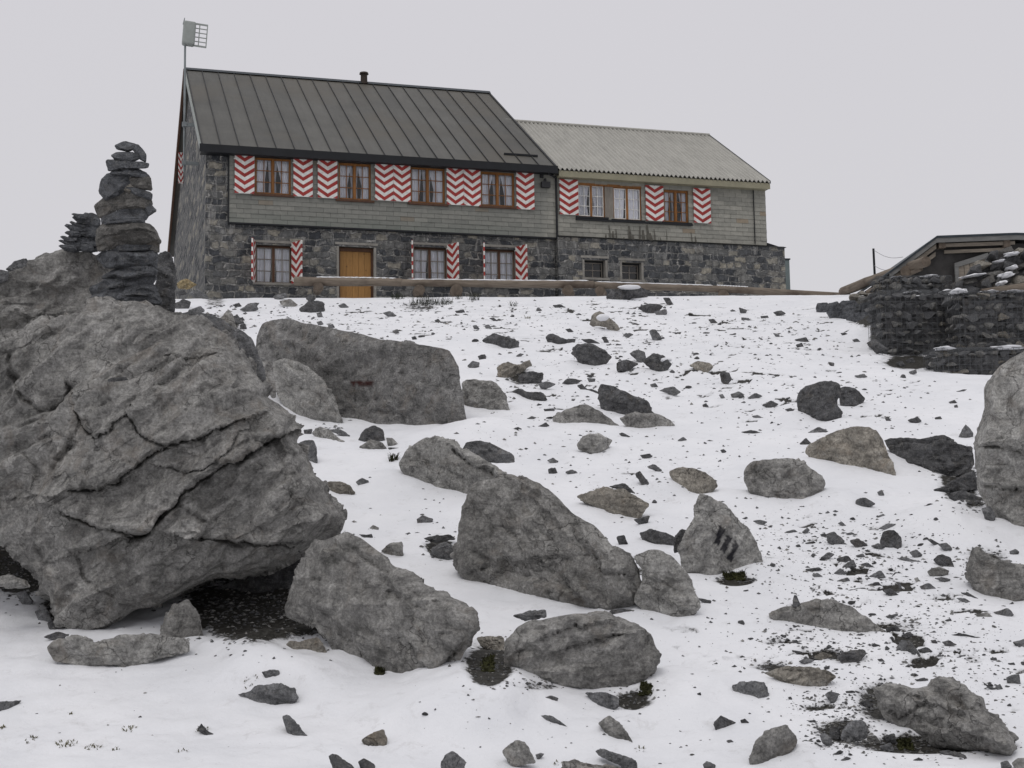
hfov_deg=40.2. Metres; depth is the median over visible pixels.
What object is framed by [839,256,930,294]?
rail log
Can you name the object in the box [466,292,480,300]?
grass tuft
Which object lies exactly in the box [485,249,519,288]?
window
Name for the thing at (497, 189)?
window
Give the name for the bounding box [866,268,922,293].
rail log
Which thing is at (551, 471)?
stone
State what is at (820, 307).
rubble boulder
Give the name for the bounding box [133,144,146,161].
cairn stone
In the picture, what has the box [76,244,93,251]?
cairn stone
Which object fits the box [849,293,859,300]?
stone
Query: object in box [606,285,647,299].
rock
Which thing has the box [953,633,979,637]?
stone
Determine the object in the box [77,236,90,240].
cairn stone
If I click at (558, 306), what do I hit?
stone
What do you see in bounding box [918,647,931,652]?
stone
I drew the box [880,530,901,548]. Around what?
stone
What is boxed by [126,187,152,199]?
cairn stone
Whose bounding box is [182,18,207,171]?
antenna mast
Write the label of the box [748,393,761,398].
stone
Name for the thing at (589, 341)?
stone
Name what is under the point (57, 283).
boulder
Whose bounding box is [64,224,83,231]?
cairn stone
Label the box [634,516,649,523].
stone
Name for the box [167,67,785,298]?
mountain hut
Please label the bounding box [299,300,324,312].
stone
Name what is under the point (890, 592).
stone
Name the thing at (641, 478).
rock
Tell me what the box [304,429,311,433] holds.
rock
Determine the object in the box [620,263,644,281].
window
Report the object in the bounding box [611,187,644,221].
window
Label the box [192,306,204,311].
stone
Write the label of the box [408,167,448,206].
window
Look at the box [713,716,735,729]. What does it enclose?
stone
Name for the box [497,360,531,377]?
rock
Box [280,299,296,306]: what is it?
stone
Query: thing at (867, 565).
stone
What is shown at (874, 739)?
stone
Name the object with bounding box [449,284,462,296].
log support
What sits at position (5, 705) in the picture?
stone
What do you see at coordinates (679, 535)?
stone
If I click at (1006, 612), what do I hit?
stone
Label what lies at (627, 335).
stone
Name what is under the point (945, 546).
stone
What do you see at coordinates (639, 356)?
stone
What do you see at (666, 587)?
boulder
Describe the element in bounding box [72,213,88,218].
cairn stone
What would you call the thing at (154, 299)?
cairn stone
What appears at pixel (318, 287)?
log support
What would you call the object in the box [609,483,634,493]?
stone
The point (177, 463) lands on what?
boulder
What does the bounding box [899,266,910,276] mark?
log support
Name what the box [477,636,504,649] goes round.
stone
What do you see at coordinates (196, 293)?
stone
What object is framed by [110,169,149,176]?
cairn stone
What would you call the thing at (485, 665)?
moss patch
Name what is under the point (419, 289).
log support
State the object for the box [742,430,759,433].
stone
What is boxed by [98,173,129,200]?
cairn stone
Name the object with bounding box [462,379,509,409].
rock
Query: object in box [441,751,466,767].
stone
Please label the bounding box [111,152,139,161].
cairn stone
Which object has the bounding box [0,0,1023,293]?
sky
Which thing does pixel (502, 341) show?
rock
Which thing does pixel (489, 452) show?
rock
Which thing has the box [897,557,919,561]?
stone
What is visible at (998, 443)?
boulder
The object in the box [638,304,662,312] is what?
stone
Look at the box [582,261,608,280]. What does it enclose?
window
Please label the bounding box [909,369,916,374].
stone
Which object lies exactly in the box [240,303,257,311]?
stone
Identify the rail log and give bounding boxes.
[294,276,401,286]
[401,279,593,287]
[594,281,717,291]
[716,285,839,294]
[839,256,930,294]
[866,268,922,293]
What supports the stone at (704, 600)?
on the snowy ground at (344, 706)
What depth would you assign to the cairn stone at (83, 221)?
15.27 m
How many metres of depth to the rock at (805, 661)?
11.06 m
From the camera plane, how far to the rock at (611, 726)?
9.72 m
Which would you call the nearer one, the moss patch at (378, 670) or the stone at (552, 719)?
the stone at (552, 719)
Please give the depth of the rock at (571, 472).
17.58 m
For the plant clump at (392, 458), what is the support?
on the snowy ground at (344, 706)
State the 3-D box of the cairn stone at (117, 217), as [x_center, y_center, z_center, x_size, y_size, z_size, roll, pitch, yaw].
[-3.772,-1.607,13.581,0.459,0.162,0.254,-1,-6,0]
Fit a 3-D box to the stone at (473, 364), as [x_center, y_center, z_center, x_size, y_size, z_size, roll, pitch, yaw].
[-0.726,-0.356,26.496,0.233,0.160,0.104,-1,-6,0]
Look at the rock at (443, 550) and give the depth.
14.02 m
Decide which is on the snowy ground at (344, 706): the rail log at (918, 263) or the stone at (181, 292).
the stone at (181, 292)
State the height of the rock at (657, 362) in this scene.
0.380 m
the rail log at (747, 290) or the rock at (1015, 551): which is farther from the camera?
the rail log at (747, 290)
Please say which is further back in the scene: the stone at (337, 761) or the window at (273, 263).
the window at (273, 263)
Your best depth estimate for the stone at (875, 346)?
27.14 m
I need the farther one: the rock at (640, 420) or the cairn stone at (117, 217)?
the rock at (640, 420)
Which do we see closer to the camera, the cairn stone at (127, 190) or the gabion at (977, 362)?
the cairn stone at (127, 190)
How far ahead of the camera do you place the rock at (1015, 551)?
13.59 m
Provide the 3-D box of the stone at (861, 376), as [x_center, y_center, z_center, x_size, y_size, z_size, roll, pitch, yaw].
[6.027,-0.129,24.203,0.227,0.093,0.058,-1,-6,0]
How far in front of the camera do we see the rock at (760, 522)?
15.22 m
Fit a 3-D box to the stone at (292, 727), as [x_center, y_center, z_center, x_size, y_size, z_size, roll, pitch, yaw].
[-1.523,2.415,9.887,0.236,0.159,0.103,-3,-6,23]
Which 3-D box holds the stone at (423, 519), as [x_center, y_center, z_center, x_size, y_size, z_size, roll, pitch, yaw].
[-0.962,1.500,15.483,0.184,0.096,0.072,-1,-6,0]
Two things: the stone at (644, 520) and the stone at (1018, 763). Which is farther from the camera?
the stone at (644, 520)
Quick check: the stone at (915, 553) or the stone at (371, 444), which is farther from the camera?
the stone at (371, 444)
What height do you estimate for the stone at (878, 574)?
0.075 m
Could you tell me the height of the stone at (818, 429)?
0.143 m
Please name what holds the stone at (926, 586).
on the snowy ground at (344, 706)
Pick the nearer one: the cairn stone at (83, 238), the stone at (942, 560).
the stone at (942, 560)
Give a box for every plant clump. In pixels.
[387,452,401,461]
[391,293,404,299]
[408,295,437,304]
[433,297,452,304]
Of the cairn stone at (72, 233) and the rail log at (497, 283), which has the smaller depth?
the cairn stone at (72, 233)
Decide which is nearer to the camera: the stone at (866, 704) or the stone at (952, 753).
the stone at (952, 753)
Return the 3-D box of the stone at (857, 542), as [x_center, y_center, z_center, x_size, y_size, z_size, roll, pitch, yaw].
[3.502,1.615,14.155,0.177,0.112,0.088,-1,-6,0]
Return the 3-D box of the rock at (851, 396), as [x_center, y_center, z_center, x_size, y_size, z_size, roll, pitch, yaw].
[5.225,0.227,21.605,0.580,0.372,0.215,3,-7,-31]
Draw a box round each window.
[252,158,293,197]
[253,245,293,285]
[336,163,373,202]
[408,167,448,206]
[414,247,445,278]
[479,171,517,209]
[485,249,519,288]
[576,185,608,219]
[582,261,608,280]
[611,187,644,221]
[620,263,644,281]
[662,190,691,223]
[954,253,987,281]
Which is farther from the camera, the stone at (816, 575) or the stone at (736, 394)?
the stone at (736, 394)
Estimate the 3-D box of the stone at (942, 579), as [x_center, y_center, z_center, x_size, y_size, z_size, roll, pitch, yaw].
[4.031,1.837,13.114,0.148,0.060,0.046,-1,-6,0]
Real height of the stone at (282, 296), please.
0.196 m
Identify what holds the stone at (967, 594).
on the snowy ground at (344, 706)
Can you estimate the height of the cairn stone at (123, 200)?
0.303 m
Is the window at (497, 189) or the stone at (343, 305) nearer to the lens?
the stone at (343, 305)
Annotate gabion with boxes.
[863,289,951,355]
[867,274,951,296]
[919,345,1023,374]
[941,288,1023,352]
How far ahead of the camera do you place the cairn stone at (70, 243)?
15.27 m
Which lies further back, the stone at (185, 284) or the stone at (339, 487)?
the stone at (185, 284)
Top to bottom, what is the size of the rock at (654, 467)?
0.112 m
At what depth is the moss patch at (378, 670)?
10.88 m
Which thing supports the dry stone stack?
on the snowy ground at (344, 706)
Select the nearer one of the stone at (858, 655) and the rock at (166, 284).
the stone at (858, 655)
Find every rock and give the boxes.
[47,633,189,666]
[155,251,177,311]
[160,599,202,637]
[182,309,265,381]
[197,724,212,734]
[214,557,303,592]
[221,310,236,327]
[238,683,298,704]
[262,361,275,397]
[273,358,342,422]
[286,637,326,652]
[300,440,317,462]
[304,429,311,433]
[312,427,344,441]
[358,425,384,441]
[359,534,372,537]
[430,542,452,559]
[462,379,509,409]
[463,441,514,462]
[482,333,518,348]
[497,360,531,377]
[512,388,546,400]
[516,371,543,383]
[538,381,554,389]
[547,458,557,462]
[553,404,618,425]
[562,759,619,767]
[566,470,576,473]
[571,343,611,365]
[577,433,611,453]
[577,486,648,517]
[585,692,618,709]
[598,384,653,414]
[599,716,631,741]
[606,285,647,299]
[610,609,633,613]
[620,412,674,427]
[635,471,648,484]
[640,454,651,458]
[640,529,673,545]
[643,353,671,371]
[647,464,660,471]
[654,309,666,314]
[669,467,717,493]
[720,372,731,383]
[732,681,768,698]
[748,724,796,764]
[753,520,766,524]
[765,666,835,686]
[797,380,842,420]
[799,658,813,663]
[839,386,864,406]
[841,720,867,741]
[883,733,895,743]
[934,471,976,492]
[947,489,980,501]
[1009,549,1018,553]
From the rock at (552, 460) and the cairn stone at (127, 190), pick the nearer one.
the cairn stone at (127, 190)
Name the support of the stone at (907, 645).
on the snowy ground at (344, 706)
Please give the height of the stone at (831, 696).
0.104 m
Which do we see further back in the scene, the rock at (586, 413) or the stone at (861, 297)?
the stone at (861, 297)
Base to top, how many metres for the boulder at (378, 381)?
2.136 m
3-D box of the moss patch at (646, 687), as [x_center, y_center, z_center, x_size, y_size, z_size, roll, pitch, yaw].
[0.996,2.270,10.439,0.130,0.113,0.195,-1,-6,0]
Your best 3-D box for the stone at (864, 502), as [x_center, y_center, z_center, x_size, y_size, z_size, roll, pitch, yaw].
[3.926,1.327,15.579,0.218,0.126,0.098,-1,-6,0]
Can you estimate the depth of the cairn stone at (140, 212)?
13.55 m
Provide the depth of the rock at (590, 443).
18.68 m
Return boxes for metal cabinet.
[785,258,789,289]
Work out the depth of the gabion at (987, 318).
27.09 m
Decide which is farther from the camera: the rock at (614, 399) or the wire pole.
the wire pole
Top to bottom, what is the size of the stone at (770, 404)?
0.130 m
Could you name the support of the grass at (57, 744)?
on the snowy ground at (344, 706)
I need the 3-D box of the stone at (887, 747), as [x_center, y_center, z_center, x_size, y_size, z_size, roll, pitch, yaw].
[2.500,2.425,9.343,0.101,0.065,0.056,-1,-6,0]
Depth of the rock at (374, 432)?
19.58 m
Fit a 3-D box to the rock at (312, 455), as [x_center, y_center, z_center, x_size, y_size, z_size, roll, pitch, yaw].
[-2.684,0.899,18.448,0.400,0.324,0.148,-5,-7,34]
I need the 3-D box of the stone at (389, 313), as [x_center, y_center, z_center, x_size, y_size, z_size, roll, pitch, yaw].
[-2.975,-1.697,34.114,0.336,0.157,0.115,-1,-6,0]
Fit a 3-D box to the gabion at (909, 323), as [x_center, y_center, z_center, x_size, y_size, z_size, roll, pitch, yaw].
[7.990,-1.147,28.129,1.717,1.398,1.054,0,-6,-6]
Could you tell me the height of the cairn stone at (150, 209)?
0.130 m
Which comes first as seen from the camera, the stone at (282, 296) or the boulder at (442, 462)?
the boulder at (442, 462)
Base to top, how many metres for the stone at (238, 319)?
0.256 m
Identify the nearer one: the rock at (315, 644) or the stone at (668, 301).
the rock at (315, 644)
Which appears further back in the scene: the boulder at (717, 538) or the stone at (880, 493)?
the stone at (880, 493)
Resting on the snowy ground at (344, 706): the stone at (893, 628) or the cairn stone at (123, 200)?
the stone at (893, 628)
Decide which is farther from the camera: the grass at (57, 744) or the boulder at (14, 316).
the boulder at (14, 316)
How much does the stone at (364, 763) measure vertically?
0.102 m
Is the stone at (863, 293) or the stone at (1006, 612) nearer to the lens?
the stone at (1006, 612)
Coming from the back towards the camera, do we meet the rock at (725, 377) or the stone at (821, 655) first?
the rock at (725, 377)
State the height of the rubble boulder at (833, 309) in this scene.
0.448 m
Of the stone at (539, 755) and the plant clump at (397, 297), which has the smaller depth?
the stone at (539, 755)
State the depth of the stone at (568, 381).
24.07 m
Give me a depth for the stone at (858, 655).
11.06 m
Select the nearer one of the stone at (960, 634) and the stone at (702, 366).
the stone at (960, 634)
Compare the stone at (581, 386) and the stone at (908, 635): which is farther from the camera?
the stone at (581, 386)
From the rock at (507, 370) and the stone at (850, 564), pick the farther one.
the rock at (507, 370)
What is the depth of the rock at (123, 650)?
11.22 m
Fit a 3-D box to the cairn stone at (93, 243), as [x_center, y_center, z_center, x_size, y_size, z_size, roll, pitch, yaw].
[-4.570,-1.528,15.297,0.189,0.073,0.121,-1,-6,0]
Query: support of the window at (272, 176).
in the mountain hut
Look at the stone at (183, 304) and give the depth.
36.69 m
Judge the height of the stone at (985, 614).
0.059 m
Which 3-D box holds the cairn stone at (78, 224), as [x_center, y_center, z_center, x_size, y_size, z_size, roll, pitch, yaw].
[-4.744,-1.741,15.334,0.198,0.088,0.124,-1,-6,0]
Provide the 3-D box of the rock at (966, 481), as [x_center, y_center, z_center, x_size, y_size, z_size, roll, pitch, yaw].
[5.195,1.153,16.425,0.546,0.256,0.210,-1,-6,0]
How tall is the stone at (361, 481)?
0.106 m
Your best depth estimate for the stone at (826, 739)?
9.36 m
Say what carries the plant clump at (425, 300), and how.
on the snowy ground at (344, 706)
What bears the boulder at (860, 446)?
on the snowy ground at (344, 706)
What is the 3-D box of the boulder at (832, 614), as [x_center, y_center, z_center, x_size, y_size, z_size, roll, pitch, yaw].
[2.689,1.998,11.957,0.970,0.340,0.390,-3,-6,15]
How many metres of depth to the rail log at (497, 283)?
39.75 m
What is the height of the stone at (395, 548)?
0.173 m
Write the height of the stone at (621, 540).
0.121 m
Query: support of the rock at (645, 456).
on the snowy ground at (344, 706)
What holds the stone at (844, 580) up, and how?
on the snowy ground at (344, 706)
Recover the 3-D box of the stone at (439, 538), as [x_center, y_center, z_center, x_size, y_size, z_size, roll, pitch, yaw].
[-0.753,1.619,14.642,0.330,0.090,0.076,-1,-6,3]
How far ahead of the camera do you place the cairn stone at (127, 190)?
13.56 m
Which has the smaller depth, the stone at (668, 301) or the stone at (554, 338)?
the stone at (554, 338)
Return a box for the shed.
[858,233,1023,293]
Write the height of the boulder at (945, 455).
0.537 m
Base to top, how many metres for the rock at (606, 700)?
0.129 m
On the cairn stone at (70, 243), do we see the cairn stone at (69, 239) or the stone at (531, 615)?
the cairn stone at (69, 239)
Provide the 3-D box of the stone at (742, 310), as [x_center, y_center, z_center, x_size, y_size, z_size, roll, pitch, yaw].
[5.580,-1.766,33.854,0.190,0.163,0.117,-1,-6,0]
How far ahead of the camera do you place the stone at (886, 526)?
14.67 m
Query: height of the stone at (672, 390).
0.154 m
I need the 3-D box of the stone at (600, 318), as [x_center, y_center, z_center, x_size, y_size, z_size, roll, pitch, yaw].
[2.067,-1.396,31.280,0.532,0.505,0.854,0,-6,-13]
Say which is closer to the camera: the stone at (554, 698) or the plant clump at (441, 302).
the stone at (554, 698)
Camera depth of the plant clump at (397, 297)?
38.19 m
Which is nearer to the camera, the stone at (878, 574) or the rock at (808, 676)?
the rock at (808, 676)
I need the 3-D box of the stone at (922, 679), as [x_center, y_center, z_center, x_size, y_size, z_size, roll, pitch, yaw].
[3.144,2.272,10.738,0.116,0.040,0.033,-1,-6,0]
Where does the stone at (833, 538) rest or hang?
on the snowy ground at (344, 706)
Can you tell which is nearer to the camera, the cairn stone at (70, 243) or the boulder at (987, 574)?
the boulder at (987, 574)
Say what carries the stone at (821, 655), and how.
on the snowy ground at (344, 706)
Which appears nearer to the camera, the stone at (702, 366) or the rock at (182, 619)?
the rock at (182, 619)
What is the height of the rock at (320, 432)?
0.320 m
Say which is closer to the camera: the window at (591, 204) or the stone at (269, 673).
the stone at (269, 673)
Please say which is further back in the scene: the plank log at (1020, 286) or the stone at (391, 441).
the plank log at (1020, 286)
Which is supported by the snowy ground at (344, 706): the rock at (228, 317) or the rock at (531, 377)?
the rock at (531, 377)
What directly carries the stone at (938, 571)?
on the snowy ground at (344, 706)
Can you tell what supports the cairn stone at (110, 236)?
on the cairn stone at (112, 259)
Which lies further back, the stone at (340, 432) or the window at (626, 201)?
the window at (626, 201)
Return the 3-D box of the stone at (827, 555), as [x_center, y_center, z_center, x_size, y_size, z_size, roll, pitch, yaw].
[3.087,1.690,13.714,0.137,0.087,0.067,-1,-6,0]
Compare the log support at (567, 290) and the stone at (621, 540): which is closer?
the stone at (621, 540)
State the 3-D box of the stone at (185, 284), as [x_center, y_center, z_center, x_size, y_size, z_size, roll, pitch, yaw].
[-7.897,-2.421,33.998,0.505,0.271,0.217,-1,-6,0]
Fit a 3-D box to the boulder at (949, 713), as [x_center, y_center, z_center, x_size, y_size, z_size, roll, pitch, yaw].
[3.016,2.271,9.655,0.566,0.518,1.208,3,-7,-31]
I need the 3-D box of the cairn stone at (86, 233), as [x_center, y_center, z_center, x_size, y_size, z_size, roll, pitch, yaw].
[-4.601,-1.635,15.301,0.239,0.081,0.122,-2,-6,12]
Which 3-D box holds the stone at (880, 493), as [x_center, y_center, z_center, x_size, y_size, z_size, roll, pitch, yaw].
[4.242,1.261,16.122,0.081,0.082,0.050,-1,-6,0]
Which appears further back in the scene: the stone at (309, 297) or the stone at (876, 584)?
the stone at (309, 297)
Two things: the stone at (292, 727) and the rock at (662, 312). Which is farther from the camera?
the rock at (662, 312)
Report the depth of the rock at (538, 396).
22.61 m
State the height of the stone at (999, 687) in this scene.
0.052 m
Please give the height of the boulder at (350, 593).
1.274 m
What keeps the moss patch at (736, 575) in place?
on the snowy ground at (344, 706)
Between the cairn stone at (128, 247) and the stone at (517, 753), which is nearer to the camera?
the stone at (517, 753)
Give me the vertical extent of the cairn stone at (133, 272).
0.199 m
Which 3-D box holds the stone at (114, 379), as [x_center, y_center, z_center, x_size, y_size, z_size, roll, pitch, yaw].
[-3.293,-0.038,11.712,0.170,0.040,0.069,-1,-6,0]
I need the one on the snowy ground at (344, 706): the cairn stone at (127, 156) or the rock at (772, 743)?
the rock at (772, 743)
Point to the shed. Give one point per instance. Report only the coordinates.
(956, 257)
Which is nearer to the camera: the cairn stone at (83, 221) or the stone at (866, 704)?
the stone at (866, 704)
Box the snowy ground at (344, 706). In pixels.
[0,294,1023,767]
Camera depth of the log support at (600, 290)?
39.75 m
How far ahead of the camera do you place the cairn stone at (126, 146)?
13.61 m
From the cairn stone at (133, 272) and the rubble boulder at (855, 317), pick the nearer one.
the cairn stone at (133, 272)
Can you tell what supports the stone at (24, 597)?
on the snowy ground at (344, 706)
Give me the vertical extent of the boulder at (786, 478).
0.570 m
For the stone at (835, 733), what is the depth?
9.52 m
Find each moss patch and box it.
[373,666,384,674]
[479,653,495,671]
[638,681,653,695]
[722,568,746,580]
[896,737,914,750]
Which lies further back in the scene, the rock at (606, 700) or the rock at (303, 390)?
the rock at (303, 390)
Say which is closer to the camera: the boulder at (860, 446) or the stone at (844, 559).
the stone at (844, 559)
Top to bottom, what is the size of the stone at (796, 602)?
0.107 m
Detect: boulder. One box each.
[0,249,112,316]
[0,296,346,629]
[0,304,42,334]
[256,318,465,424]
[284,532,479,672]
[399,435,506,493]
[450,474,641,609]
[504,610,661,688]
[634,549,700,616]
[677,493,762,574]
[744,458,825,498]
[769,598,885,632]
[805,426,895,475]
[816,302,827,311]
[826,301,841,317]
[839,300,861,318]
[846,312,868,321]
[860,302,870,311]
[873,676,1018,754]
[884,435,973,475]
[965,546,1023,601]
[973,351,1023,526]
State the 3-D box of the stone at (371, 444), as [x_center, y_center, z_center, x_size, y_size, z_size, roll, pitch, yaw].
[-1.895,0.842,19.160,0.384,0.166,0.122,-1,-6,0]
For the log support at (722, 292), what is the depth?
39.99 m
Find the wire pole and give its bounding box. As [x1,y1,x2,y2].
[872,248,900,274]
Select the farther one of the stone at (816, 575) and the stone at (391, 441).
the stone at (391, 441)
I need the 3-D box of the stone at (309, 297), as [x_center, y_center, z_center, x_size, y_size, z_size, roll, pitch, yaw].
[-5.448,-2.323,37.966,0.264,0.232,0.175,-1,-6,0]
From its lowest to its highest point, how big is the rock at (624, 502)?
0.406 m
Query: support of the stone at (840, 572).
on the snowy ground at (344, 706)
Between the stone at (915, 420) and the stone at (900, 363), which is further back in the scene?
the stone at (900, 363)
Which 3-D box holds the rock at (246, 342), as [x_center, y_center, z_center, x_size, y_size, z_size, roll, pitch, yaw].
[-2.895,-0.280,13.851,0.990,0.915,0.398,-1,-6,0]
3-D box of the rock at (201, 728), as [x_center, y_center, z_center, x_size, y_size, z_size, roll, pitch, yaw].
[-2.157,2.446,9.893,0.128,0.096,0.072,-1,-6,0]
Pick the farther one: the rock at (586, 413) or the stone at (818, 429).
the rock at (586, 413)
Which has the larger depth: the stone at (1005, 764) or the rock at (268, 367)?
the rock at (268, 367)
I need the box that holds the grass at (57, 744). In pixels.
[1,675,643,767]
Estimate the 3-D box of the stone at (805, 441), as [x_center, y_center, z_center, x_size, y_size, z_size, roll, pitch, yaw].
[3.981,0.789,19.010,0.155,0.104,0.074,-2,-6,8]
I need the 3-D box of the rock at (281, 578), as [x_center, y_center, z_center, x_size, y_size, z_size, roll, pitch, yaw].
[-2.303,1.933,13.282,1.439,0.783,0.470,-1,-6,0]
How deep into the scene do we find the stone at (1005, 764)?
8.87 m
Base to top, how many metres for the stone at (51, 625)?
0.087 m
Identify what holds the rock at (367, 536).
on the snowy ground at (344, 706)
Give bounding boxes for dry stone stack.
[951,246,1023,294]
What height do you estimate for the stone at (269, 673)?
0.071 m
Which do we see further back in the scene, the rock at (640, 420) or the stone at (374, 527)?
the rock at (640, 420)
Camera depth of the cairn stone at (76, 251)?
15.38 m
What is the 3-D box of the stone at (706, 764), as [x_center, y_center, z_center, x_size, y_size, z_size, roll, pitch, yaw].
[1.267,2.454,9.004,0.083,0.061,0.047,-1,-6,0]
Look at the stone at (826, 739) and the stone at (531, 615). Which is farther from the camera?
the stone at (531, 615)
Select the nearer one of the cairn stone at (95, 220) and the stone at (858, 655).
the stone at (858, 655)
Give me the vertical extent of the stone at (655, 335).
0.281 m
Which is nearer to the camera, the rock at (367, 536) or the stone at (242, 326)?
the rock at (367, 536)
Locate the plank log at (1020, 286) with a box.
[980,283,1023,291]
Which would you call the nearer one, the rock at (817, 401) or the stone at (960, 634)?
the stone at (960, 634)
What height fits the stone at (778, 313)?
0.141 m
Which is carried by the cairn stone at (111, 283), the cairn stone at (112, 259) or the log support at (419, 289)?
the cairn stone at (112, 259)
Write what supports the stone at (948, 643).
on the snowy ground at (344, 706)
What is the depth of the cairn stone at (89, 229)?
15.28 m
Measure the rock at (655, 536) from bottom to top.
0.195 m
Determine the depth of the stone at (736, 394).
22.36 m
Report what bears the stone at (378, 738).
on the snowy ground at (344, 706)
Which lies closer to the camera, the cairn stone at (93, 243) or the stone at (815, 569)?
the stone at (815, 569)
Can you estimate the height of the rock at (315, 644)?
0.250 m
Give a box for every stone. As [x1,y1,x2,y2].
[0,270,8,282]
[0,575,29,588]
[0,700,20,710]
[6,258,27,270]
[16,590,33,604]
[35,609,52,621]
[44,632,68,639]
[47,622,60,629]
[58,240,80,244]
[59,244,76,250]
[60,236,77,241]
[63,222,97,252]
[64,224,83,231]
[65,230,81,237]
[70,221,85,227]
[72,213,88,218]
[72,216,89,223]
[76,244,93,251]
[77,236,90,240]
[80,227,96,231]
[80,230,95,236]
[85,241,96,246]
[88,213,100,227]
[89,282,157,296]
[90,292,161,305]
[94,191,152,217]
[95,222,160,252]
[96,250,157,268]
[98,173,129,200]
[101,211,144,224]
[101,276,156,288]
[102,265,157,279]
[106,159,148,170]
[108,377,127,381]
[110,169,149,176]
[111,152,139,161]
[111,244,151,251]
[115,141,135,151]
[117,208,148,220]
[124,184,133,192]
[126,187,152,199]
[129,176,152,190]
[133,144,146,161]
[145,203,155,215]
[175,299,190,308]
[176,290,186,295]
[177,279,196,288]
[190,289,208,298]
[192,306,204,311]
[234,315,243,323]
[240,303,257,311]
[240,323,246,328]
[262,669,279,677]
[273,293,286,298]
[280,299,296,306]
[282,715,306,735]
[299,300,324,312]
[306,294,315,300]
[328,481,354,494]
[329,754,353,767]
[331,429,349,436]
[338,303,347,307]
[356,478,368,484]
[358,758,374,767]
[359,440,386,448]
[362,729,386,745]
[370,525,378,529]
[382,542,403,555]
[383,311,396,316]
[386,438,397,445]
[417,515,432,522]
[424,534,454,542]
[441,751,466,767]
[467,361,479,367]
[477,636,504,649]
[502,740,535,766]
[513,610,546,620]
[536,753,543,758]
[542,715,566,726]
[546,334,574,343]
[546,696,557,700]
[548,468,556,473]
[553,304,563,307]
[562,378,581,384]
[577,384,597,393]
[581,339,599,343]
[590,311,619,330]
[596,748,636,767]
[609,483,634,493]
[616,359,637,371]
[617,535,627,544]
[623,333,632,337]
[630,350,645,362]
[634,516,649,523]
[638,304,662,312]
[649,329,661,340]
[659,386,680,395]
[663,297,673,304]
[674,529,685,552]
[690,361,712,371]
[699,598,710,602]
[703,761,715,767]
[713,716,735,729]
[730,391,743,397]
[739,308,746,312]
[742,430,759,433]
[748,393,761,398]
[762,401,777,407]
[773,311,785,315]
[792,595,799,607]
[795,337,808,341]
[800,438,810,444]
[805,567,822,570]
[808,427,827,432]
[812,573,821,576]
[814,652,831,659]
[820,733,831,745]
[821,552,833,559]
[825,691,838,702]
[826,532,844,543]
[829,726,840,740]
[834,569,846,574]
[837,556,850,561]
[837,649,865,662]
[838,578,849,581]
[842,560,855,568]
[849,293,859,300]
[850,538,867,547]
[855,374,866,377]
[856,498,874,506]
[858,295,865,300]
[858,701,872,707]
[859,291,867,295]
[859,563,872,567]
[867,339,887,353]
[867,582,881,585]
[867,735,880,743]
[870,571,885,577]
[871,543,884,548]
[877,490,883,495]
[879,523,895,529]
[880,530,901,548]
[880,743,894,751]
[883,588,897,595]
[886,626,900,632]
[896,361,904,365]
[896,640,920,656]
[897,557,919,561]
[901,632,912,638]
[908,417,920,422]
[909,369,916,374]
[909,550,921,557]
[915,678,927,680]
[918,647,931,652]
[920,583,935,589]
[927,539,938,544]
[927,567,948,575]
[933,554,953,566]
[935,577,950,581]
[938,543,951,550]
[940,750,966,758]
[942,640,956,645]
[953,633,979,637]
[957,598,969,601]
[959,425,972,437]
[961,592,977,598]
[974,612,991,616]
[981,506,995,520]
[994,608,1013,616]
[995,684,1002,689]
[1000,761,1011,767]
[1006,674,1020,683]
[1012,758,1023,767]
[1013,639,1023,646]
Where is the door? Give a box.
[339,247,372,297]
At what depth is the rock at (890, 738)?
9.53 m
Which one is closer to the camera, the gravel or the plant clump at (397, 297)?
the gravel
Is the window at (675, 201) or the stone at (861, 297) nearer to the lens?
the stone at (861, 297)
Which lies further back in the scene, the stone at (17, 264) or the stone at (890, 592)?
the stone at (17, 264)
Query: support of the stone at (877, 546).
on the snowy ground at (344, 706)
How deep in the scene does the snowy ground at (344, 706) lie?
12.73 m
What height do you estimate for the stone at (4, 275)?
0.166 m
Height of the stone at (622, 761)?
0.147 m
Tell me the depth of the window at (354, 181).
42.62 m
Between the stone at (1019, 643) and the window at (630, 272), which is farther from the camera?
the window at (630, 272)
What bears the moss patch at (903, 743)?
on the snowy ground at (344, 706)
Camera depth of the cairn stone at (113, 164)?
13.54 m
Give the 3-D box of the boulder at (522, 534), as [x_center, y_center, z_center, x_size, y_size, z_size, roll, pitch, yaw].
[0.345,1.505,13.079,2.157,1.333,0.750,-5,-7,35]
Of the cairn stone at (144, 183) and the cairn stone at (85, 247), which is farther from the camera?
the cairn stone at (85, 247)
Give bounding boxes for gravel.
[0,299,1023,765]
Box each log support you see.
[313,282,323,294]
[412,284,424,296]
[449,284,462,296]
[562,284,574,295]
[595,286,606,295]
[718,289,729,295]
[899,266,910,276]
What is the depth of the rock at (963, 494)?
15.74 m
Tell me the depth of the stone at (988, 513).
14.42 m
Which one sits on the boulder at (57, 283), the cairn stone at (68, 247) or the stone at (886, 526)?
the cairn stone at (68, 247)
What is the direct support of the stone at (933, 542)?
on the snowy ground at (344, 706)
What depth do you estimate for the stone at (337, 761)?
9.11 m

